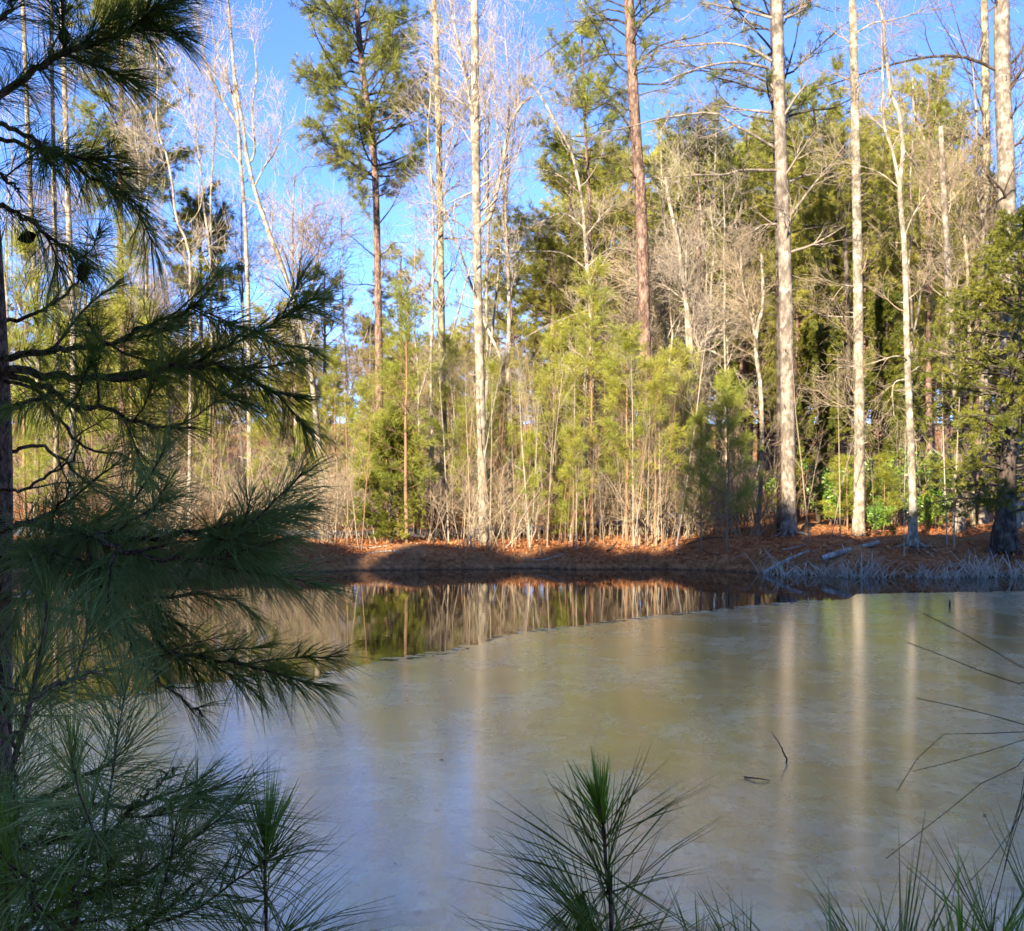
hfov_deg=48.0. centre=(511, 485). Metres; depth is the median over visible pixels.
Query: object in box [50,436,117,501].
bare shrub
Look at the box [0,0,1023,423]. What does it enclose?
sky
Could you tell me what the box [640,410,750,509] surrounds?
bare shrub
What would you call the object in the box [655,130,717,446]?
loblolly pine
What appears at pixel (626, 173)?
loblolly pine
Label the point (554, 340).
young pine
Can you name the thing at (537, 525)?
bare shrub
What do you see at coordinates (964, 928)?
pine seedling
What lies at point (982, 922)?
pine seedling
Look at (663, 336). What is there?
bare hardwood
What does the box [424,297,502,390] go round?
bare hardwood
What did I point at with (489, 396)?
loblolly pine
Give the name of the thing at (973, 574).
reeds
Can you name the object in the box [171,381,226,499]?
loblolly pine
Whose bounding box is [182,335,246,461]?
loblolly pine
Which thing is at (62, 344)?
young pine
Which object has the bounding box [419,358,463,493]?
loblolly pine
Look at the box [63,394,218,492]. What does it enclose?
bare shrub
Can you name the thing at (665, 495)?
sapling
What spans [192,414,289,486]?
bare shrub
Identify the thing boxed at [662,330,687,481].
sapling
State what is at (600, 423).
sapling
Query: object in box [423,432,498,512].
bare shrub
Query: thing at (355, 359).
bare hardwood
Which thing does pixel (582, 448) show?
young pine
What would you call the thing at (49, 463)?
bare shrub
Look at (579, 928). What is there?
pine seedling
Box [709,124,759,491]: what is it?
loblolly pine
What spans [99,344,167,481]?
loblolly pine
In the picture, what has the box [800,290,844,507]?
loblolly pine
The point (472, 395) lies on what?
woods
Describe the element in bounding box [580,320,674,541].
young pine
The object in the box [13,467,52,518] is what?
bare shrub
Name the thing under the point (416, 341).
bare hardwood
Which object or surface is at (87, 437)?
loblolly pine
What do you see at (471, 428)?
sapling
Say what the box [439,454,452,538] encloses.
sapling
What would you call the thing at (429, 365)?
loblolly pine
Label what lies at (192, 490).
bare shrub
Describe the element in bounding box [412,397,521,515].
bare shrub
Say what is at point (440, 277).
tall hardwood
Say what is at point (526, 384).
sapling
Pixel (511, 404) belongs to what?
sapling
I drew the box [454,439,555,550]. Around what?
bare shrub
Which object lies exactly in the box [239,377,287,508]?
young pine
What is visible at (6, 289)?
bare hardwood
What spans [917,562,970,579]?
reeds
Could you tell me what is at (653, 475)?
sapling
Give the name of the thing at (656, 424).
sapling
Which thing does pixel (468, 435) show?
sapling
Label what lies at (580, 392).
loblolly pine
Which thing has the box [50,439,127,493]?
bare shrub
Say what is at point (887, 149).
loblolly pine
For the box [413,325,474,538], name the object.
young pine
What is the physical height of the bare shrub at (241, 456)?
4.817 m
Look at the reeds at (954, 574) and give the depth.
27.29 m
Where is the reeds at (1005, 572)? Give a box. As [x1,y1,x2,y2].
[986,564,1023,577]
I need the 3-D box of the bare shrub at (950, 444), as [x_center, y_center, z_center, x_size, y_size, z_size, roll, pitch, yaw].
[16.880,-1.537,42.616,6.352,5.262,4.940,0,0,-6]
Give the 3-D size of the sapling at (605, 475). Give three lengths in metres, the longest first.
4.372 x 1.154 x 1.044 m
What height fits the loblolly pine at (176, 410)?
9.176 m
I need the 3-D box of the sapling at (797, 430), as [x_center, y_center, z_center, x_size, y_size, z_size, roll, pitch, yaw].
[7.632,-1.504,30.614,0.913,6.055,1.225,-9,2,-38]
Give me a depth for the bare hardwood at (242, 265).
46.90 m
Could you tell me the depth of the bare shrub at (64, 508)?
35.65 m
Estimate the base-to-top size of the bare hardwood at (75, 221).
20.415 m
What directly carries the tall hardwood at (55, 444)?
on the ground at (983, 535)
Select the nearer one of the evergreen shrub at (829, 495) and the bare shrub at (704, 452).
the evergreen shrub at (829, 495)
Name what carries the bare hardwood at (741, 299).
on the ground at (983, 535)
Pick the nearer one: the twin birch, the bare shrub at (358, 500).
the twin birch
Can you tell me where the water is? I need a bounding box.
[12,568,1023,704]
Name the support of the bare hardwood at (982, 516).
on the ground at (983, 535)
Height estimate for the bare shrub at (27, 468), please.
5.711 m
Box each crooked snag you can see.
[104,37,258,527]
[867,77,1023,526]
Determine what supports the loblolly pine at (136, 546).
on the ground at (983, 535)
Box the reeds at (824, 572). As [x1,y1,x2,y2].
[799,557,866,577]
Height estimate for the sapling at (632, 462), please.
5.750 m
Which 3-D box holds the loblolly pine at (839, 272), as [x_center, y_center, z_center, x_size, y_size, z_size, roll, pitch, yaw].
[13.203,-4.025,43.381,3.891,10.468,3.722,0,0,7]
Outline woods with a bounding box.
[12,312,990,439]
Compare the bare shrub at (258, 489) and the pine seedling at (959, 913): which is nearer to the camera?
the pine seedling at (959, 913)
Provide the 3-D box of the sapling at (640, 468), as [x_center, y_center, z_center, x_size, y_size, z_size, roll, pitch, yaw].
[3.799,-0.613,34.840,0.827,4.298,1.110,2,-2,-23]
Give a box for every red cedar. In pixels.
[342,410,434,542]
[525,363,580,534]
[765,318,869,521]
[826,281,932,522]
[884,205,1023,561]
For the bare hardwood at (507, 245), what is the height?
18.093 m
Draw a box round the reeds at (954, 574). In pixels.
[934,571,980,578]
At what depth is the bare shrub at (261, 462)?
40.21 m
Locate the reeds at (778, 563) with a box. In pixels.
[762,549,789,574]
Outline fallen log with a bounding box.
[820,538,879,560]
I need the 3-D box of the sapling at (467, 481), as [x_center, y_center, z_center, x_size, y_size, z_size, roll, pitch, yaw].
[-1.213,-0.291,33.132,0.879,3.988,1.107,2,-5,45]
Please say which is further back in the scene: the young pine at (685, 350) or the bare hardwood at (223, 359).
the bare hardwood at (223, 359)
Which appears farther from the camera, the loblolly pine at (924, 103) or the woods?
the woods
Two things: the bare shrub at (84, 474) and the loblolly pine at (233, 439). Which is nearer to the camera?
the bare shrub at (84, 474)
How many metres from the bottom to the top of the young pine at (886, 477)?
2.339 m
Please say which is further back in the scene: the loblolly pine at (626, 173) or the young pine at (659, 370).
the loblolly pine at (626, 173)
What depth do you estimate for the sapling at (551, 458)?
32.09 m
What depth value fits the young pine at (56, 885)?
1.82 m
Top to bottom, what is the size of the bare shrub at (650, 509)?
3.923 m
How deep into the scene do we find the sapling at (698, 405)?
34.14 m
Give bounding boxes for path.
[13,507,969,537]
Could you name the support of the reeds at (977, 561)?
on the ground at (983, 535)
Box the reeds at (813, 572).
[789,560,841,575]
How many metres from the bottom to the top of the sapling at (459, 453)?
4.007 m
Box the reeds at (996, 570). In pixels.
[962,545,1023,577]
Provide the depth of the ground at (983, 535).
30.68 m
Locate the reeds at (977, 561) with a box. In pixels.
[968,549,996,577]
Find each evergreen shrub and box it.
[750,473,828,520]
[798,457,874,524]
[845,448,924,523]
[849,495,896,532]
[894,439,952,523]
[900,487,952,528]
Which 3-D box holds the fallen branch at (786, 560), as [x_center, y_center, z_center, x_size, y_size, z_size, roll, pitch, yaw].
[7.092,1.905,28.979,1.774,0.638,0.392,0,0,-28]
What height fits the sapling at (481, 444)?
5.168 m
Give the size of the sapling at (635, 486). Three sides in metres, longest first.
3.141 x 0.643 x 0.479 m
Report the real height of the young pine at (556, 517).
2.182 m
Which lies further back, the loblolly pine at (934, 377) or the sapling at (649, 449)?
the loblolly pine at (934, 377)
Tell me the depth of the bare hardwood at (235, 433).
67.99 m
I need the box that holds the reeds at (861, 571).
[833,555,882,578]
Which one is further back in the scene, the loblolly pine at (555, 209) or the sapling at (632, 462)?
the loblolly pine at (555, 209)
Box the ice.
[11,591,1023,930]
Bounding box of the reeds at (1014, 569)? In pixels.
[983,557,1023,577]
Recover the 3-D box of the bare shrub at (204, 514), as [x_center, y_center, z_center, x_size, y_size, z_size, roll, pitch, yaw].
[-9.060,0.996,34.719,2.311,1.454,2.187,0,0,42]
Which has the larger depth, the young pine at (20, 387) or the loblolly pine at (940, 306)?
the loblolly pine at (940, 306)
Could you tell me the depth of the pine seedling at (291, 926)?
1.85 m
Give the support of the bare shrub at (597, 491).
on the ground at (983, 535)
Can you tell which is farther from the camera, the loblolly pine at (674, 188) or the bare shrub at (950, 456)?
the loblolly pine at (674, 188)
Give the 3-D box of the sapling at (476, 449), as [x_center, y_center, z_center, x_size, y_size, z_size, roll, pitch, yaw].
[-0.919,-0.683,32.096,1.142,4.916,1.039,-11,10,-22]
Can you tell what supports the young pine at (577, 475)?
on the ground at (983, 535)
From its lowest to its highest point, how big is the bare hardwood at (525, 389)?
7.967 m
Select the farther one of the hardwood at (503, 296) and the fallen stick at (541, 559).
the hardwood at (503, 296)
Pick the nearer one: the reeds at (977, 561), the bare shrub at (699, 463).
the reeds at (977, 561)
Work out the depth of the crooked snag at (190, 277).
34.96 m
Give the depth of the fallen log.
29.08 m
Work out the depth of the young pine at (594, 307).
33.24 m
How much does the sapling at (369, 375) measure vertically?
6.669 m
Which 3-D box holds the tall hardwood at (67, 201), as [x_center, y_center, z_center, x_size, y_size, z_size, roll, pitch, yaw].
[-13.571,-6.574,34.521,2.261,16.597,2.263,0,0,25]
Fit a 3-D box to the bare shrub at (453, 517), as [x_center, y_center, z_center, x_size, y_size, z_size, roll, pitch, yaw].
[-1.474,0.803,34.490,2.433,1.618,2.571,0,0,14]
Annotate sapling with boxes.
[326,324,369,545]
[337,445,361,548]
[352,338,392,550]
[353,322,383,540]
[395,346,414,526]
[421,323,461,541]
[427,331,466,518]
[433,477,443,539]
[435,347,498,547]
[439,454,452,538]
[451,385,495,544]
[452,413,473,538]
[454,322,498,538]
[456,422,476,541]
[458,427,475,537]
[464,452,478,549]
[465,364,505,540]
[469,333,517,543]
[473,363,509,549]
[473,463,484,520]
[474,452,489,547]
[483,323,526,537]
[486,347,525,537]
[488,351,531,547]
[489,434,504,532]
[499,386,522,536]
[501,467,512,535]
[505,408,530,536]
[508,325,553,519]
[509,316,543,528]
[509,425,529,539]
[510,342,549,540]
[511,330,561,537]
[515,337,553,531]
[519,390,560,545]
[520,353,569,541]
[522,386,554,538]
[522,416,541,537]
[523,387,569,538]
[535,381,578,544]
[536,431,558,540]
[540,347,582,540]
[552,322,600,542]
[556,391,577,543]
[558,413,582,547]
[559,396,593,547]
[560,447,578,550]
[567,472,582,545]
[569,408,585,544]
[570,409,591,542]
[575,443,594,548]
[578,414,621,549]
[587,379,616,528]
[587,448,601,545]
[588,405,621,538]
[589,372,610,505]
[596,475,604,545]
[597,474,607,536]
[607,379,640,541]
[608,394,635,532]
[610,448,622,537]
[611,440,624,536]
[613,338,662,544]
[618,326,653,537]
[621,437,639,544]
[624,367,645,523]
[626,352,667,544]
[627,402,666,550]
[628,405,642,530]
[629,401,642,533]
[633,326,670,521]
[633,408,664,548]
[634,455,651,544]
[636,323,673,536]
[636,363,663,544]
[637,392,660,544]
[640,379,673,509]
[643,393,672,539]
[645,413,665,534]
[647,417,674,554]
[648,371,683,535]
[649,368,688,550]
[650,390,672,545]
[652,421,674,537]
[652,429,667,531]
[653,342,694,537]
[655,351,684,513]
[660,368,667,537]
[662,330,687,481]
[663,476,674,543]
[671,360,704,536]
[671,457,687,543]
[671,479,683,542]
[673,449,698,539]
[673,472,689,553]
[675,306,730,545]
[678,332,713,532]
[682,337,717,535]
[714,383,754,532]
[749,468,760,541]
[775,314,824,539]
[802,425,828,539]
[816,352,870,537]
[824,416,865,535]
[864,449,880,540]
[888,425,913,551]
[913,326,954,545]
[936,314,989,550]
[943,444,969,533]
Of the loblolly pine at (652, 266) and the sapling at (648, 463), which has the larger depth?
the loblolly pine at (652, 266)
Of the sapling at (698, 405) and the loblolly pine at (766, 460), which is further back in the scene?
the loblolly pine at (766, 460)
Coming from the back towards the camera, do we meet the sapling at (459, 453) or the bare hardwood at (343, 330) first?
the bare hardwood at (343, 330)
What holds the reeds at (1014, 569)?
in the water
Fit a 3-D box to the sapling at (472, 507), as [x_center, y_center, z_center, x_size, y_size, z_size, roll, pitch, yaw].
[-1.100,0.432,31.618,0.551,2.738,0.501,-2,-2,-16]
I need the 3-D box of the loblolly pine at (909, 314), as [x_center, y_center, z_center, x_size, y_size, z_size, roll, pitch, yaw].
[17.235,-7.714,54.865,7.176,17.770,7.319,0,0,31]
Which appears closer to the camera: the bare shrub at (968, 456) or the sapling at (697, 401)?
the sapling at (697, 401)
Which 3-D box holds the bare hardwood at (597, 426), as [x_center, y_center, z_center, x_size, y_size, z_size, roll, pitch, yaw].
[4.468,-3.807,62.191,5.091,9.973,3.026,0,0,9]
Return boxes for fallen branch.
[366,543,403,553]
[763,549,818,573]
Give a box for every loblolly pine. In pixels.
[0,0,377,927]
[8,293,49,506]
[12,380,52,517]
[18,280,111,494]
[29,353,92,471]
[38,0,207,495]
[45,417,76,493]
[49,379,103,476]
[76,296,137,486]
[76,301,142,508]
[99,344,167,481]
[102,314,182,459]
[117,314,220,490]
[129,349,187,475]
[157,180,250,513]
[162,369,226,499]
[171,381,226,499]
[173,376,237,470]
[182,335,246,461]
[230,296,310,490]
[251,317,346,484]
[260,345,329,485]
[270,373,311,479]
[281,0,460,534]
[286,262,363,482]
[327,312,411,508]
[331,311,429,452]
[349,365,412,505]
[352,345,434,447]
[354,239,436,412]
[397,395,426,509]
[401,365,452,504]
[402,331,474,459]
[403,335,469,510]
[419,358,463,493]
[437,322,502,478]
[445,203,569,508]
[446,329,506,507]
[452,335,506,462]
[467,277,540,504]
[473,242,562,487]
[476,369,526,497]
[488,124,635,519]
[489,196,626,516]
[495,235,601,513]
[505,358,531,467]
[512,178,632,501]
[515,13,640,529]
[515,158,618,364]
[519,0,760,534]
[520,146,692,507]
[522,254,623,506]
[523,190,626,488]
[534,178,673,499]
[561,135,709,510]
[579,231,692,484]
[580,297,652,497]
[601,146,738,473]
[603,234,688,493]
[610,125,709,464]
[615,173,735,496]
[623,139,738,495]
[628,244,750,510]
[630,80,792,517]
[650,252,752,512]
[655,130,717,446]
[668,0,868,531]
[688,212,807,511]
[690,157,742,501]
[693,113,816,510]
[694,116,809,505]
[695,182,794,508]
[700,124,848,509]
[700,207,808,432]
[702,136,825,511]
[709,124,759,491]
[719,104,835,198]
[727,71,916,513]
[742,265,822,512]
[745,245,850,517]
[761,114,951,515]
[764,180,897,519]
[768,111,925,522]
[775,154,934,471]
[799,221,930,519]
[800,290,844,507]
[801,226,851,476]
[810,286,897,449]
[814,249,920,468]
[816,125,976,480]
[826,116,969,463]
[837,209,942,504]
[840,145,943,462]
[841,238,938,515]
[860,49,995,516]
[871,141,968,491]
[876,68,996,413]
[877,144,988,478]
[889,168,991,510]
[889,239,997,431]
[894,106,978,261]
[894,139,995,487]
[900,139,1023,505]
[910,202,1023,478]
[913,163,1023,517]
[966,206,1021,486]
[973,240,1021,438]
[988,279,1023,505]
[993,183,1023,406]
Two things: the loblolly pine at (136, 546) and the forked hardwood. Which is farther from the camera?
the forked hardwood
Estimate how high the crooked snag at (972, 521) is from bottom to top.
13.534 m
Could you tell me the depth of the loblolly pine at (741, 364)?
47.27 m
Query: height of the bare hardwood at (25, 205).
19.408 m
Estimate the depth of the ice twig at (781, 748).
9.08 m
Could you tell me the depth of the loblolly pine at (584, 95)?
38.75 m
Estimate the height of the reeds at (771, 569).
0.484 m
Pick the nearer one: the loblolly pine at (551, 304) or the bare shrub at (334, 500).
the bare shrub at (334, 500)
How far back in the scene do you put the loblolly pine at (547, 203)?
63.06 m
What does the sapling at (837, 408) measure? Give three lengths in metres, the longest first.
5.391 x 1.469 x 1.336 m
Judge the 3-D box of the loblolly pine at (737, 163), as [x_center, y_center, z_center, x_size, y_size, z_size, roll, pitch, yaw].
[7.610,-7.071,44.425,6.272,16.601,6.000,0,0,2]
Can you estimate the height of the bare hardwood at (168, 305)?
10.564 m
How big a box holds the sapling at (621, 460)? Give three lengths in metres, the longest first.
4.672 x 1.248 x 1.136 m
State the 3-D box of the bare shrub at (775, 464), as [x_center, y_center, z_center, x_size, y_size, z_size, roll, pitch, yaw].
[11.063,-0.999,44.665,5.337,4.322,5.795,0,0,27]
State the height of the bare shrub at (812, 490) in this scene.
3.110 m
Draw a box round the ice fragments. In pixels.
[12,600,829,709]
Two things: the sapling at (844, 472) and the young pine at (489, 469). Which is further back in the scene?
the young pine at (489, 469)
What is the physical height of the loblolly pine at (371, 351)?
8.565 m
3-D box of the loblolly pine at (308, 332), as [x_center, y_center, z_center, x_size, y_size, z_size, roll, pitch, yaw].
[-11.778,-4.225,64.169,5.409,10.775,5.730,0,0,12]
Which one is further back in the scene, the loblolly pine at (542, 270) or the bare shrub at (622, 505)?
the loblolly pine at (542, 270)
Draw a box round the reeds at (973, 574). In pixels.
[949,556,994,577]
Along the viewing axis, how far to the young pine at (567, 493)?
36.08 m
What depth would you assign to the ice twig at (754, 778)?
8.54 m
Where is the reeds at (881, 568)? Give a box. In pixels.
[855,551,911,577]
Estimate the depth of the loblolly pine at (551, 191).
80.17 m
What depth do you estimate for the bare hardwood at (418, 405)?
37.06 m
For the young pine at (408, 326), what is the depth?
31.95 m
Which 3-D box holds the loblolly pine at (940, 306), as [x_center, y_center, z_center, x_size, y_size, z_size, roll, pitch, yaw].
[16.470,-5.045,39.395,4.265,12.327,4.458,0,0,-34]
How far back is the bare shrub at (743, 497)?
40.49 m
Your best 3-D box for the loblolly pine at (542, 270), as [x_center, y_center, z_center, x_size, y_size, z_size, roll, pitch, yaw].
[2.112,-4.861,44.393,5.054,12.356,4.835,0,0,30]
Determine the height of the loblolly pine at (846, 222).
14.241 m
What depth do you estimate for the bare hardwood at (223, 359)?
92.19 m
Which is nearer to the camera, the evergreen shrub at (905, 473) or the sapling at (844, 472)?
the sapling at (844, 472)
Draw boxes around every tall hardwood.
[1,0,71,538]
[13,3,95,523]
[19,0,89,516]
[379,0,509,537]
[395,0,585,544]
[558,0,872,538]
[784,0,972,535]
[814,0,1023,527]
[896,126,990,533]
[911,0,1023,522]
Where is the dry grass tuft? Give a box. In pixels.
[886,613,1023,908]
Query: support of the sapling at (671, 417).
on the ground at (983, 535)
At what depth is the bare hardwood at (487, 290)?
38.86 m
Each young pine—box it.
[0,546,351,930]
[1,213,68,534]
[7,313,40,487]
[13,284,94,483]
[15,409,55,540]
[67,356,118,518]
[93,206,178,498]
[123,312,175,527]
[192,358,235,518]
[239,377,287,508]
[282,391,325,528]
[312,343,359,523]
[339,376,381,536]
[345,417,390,535]
[359,277,443,543]
[365,397,407,542]
[370,428,428,522]
[384,436,417,536]
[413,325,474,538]
[442,395,496,536]
[450,482,472,537]
[472,347,533,538]
[474,464,503,529]
[507,413,570,533]
[507,425,548,546]
[524,313,588,541]
[544,471,587,543]
[546,434,589,524]
[549,420,601,547]
[550,252,631,540]
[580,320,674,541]
[588,443,624,531]
[617,347,696,545]
[645,336,725,534]
[672,407,729,552]
[683,363,769,552]
[815,452,880,529]
[865,450,907,527]
[926,499,943,527]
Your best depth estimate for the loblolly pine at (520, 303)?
68.14 m
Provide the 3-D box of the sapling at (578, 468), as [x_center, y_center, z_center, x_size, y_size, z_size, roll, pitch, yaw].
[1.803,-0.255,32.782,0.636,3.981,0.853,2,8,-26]
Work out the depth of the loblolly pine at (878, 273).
43.83 m
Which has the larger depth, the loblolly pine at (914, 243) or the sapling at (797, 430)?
the loblolly pine at (914, 243)
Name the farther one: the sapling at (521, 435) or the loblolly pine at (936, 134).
the loblolly pine at (936, 134)
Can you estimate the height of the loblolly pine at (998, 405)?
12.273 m
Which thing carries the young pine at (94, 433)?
on the ground at (983, 535)
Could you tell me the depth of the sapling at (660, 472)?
32.21 m
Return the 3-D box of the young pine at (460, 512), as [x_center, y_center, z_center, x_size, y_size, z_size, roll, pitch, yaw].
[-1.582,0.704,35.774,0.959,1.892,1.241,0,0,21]
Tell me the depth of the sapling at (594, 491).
31.72 m
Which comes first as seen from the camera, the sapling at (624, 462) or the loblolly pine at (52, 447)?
the sapling at (624, 462)
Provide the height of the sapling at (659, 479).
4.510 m
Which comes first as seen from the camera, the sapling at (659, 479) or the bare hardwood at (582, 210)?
the sapling at (659, 479)
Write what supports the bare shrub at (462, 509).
on the ground at (983, 535)
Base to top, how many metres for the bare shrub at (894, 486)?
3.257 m
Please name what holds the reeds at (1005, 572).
in the water
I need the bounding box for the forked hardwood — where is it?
[801,0,978,553]
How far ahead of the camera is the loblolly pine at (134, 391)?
54.32 m
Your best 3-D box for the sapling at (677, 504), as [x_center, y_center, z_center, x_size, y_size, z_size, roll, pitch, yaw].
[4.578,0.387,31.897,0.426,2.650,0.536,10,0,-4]
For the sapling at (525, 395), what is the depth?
35.20 m
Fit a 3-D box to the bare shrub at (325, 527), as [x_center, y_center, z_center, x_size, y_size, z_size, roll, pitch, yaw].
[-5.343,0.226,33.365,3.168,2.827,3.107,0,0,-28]
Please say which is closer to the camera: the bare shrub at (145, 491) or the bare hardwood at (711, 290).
the bare shrub at (145, 491)
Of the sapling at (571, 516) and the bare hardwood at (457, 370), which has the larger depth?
the bare hardwood at (457, 370)
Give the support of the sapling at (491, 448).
on the ground at (983, 535)
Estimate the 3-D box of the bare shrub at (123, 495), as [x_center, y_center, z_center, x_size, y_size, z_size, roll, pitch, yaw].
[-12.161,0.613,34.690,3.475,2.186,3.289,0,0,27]
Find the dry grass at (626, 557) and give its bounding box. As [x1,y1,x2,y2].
[18,525,1021,574]
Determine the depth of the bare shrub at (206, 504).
40.12 m
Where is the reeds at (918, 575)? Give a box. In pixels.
[903,564,956,578]
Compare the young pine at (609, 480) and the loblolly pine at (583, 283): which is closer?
the young pine at (609, 480)
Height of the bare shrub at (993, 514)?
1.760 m
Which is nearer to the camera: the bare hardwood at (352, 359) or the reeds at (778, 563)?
the reeds at (778, 563)
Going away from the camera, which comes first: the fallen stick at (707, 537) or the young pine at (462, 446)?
the fallen stick at (707, 537)
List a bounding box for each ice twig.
[744,776,769,780]
[770,731,787,762]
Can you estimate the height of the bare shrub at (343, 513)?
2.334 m
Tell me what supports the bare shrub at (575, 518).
on the ground at (983, 535)
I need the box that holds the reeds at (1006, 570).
[983,553,1022,576]
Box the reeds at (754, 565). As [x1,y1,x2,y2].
[736,553,768,574]
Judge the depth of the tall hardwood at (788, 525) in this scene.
32.34 m
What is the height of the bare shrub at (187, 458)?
5.333 m
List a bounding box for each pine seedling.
[119,749,408,930]
[434,729,773,930]
[453,809,700,930]
[650,879,734,930]
[677,880,751,930]
[687,870,831,930]
[800,807,970,930]
[811,867,912,930]
[883,858,1012,930]
[888,852,1023,930]
[893,820,1023,930]
[900,897,1023,930]
[937,783,1023,930]
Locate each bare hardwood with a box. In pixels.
[0,69,49,363]
[0,161,78,503]
[20,168,127,493]
[75,224,196,502]
[96,39,195,527]
[102,232,180,368]
[116,2,250,522]
[124,242,209,520]
[124,254,179,488]
[182,166,291,505]
[193,307,258,473]
[216,399,254,474]
[248,96,398,493]
[275,322,354,462]
[298,186,409,525]
[325,286,402,535]
[336,331,384,460]
[338,339,361,454]
[349,0,541,536]
[373,316,448,431]
[374,184,500,533]
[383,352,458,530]
[393,34,529,538]
[395,296,484,485]
[408,350,475,444]
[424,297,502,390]
[448,0,561,441]
[466,42,659,533]
[468,283,506,463]
[503,158,653,530]
[506,335,546,510]
[561,370,622,474]
[565,150,726,530]
[568,230,669,520]
[574,310,630,527]
[588,309,636,507]
[598,256,721,523]
[623,139,775,534]
[626,33,759,521]
[626,80,736,532]
[628,186,708,499]
[672,146,764,529]
[702,217,816,533]
[835,82,1015,517]
[888,0,1023,523]
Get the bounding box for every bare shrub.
[12,436,100,505]
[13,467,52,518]
[13,476,49,527]
[14,415,162,506]
[14,420,126,518]
[18,475,135,536]
[39,483,125,518]
[43,442,117,507]
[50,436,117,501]
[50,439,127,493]
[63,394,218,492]
[68,417,218,484]
[77,436,204,531]
[79,438,215,526]
[81,473,164,536]
[95,399,231,527]
[141,465,221,539]
[156,421,271,533]
[169,429,299,515]
[174,425,265,518]
[176,497,233,537]
[177,388,321,532]
[178,409,309,501]
[178,453,234,527]
[179,428,300,517]
[181,418,340,526]
[184,483,236,528]
[186,410,314,520]
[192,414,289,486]
[193,496,244,522]
[204,447,278,513]
[207,441,287,506]
[216,447,302,525]
[218,450,301,538]
[253,421,402,540]
[259,416,393,544]
[264,393,359,501]
[268,437,373,538]
[279,407,386,518]
[282,436,386,510]
[284,447,381,542]
[297,430,361,524]
[316,468,373,539]
[330,470,386,526]
[370,473,476,540]
[385,428,511,538]
[385,469,471,539]
[402,428,532,550]
[408,416,559,542]
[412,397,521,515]
[419,445,487,530]
[419,486,504,536]
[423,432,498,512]
[428,441,516,521]
[450,458,520,525]
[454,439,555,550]
[478,470,611,542]
[521,489,616,539]
[560,426,689,535]
[575,416,691,535]
[583,461,676,534]
[585,418,722,543]
[587,440,632,517]
[596,391,806,533]
[625,405,759,526]
[637,425,761,537]
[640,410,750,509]
[647,448,741,537]
[652,409,822,538]
[704,453,774,516]
[708,468,770,520]
[710,463,821,536]
[714,492,772,531]
[723,417,843,514]
[731,468,805,526]
[765,445,845,518]
[804,419,933,477]
[813,423,931,523]
[817,363,983,523]
[843,448,945,523]
[849,466,918,525]
[897,380,1023,514]
[900,390,996,489]
[914,404,998,510]
[940,418,1023,512]
[952,471,1023,519]
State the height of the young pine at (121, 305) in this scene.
11.021 m
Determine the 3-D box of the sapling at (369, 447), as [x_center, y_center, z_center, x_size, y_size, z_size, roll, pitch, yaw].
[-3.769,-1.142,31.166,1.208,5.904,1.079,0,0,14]
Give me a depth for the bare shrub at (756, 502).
38.06 m
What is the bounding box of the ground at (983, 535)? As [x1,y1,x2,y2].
[13,423,1023,576]
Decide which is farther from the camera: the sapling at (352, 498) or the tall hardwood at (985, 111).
the tall hardwood at (985, 111)
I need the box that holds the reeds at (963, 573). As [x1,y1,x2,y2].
[941,555,990,578]
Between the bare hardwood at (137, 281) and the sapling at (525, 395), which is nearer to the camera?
the sapling at (525, 395)
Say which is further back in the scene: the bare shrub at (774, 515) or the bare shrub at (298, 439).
the bare shrub at (298, 439)
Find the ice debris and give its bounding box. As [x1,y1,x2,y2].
[140,594,1023,925]
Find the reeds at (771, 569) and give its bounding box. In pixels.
[760,563,777,574]
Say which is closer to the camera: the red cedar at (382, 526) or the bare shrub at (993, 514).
the red cedar at (382, 526)
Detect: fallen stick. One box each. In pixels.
[513,545,562,562]
[683,537,733,539]
[686,536,724,544]
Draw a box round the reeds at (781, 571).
[769,561,807,575]
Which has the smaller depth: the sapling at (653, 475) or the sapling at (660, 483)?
the sapling at (660, 483)
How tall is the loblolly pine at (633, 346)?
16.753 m
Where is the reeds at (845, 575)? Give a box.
[815,564,868,577]
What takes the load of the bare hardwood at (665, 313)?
on the ground at (983, 535)
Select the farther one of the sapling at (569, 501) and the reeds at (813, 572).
the sapling at (569, 501)
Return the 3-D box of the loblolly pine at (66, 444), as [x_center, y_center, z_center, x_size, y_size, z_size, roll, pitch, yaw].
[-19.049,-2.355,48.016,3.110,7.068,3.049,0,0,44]
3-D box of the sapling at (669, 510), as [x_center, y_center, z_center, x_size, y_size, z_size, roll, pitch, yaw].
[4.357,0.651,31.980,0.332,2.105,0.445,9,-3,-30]
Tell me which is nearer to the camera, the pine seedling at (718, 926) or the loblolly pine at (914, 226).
the pine seedling at (718, 926)
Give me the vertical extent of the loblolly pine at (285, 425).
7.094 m
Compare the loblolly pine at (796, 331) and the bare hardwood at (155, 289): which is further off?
the bare hardwood at (155, 289)
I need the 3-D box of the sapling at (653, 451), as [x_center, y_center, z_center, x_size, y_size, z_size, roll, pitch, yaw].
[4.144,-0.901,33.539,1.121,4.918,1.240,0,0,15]
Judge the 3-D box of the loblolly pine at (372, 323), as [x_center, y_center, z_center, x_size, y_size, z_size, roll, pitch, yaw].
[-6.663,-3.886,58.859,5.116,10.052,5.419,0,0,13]
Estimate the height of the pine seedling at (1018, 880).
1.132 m
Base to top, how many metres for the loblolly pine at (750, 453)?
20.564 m
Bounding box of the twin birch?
[165,0,326,516]
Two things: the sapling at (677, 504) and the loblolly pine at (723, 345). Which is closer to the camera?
the sapling at (677, 504)

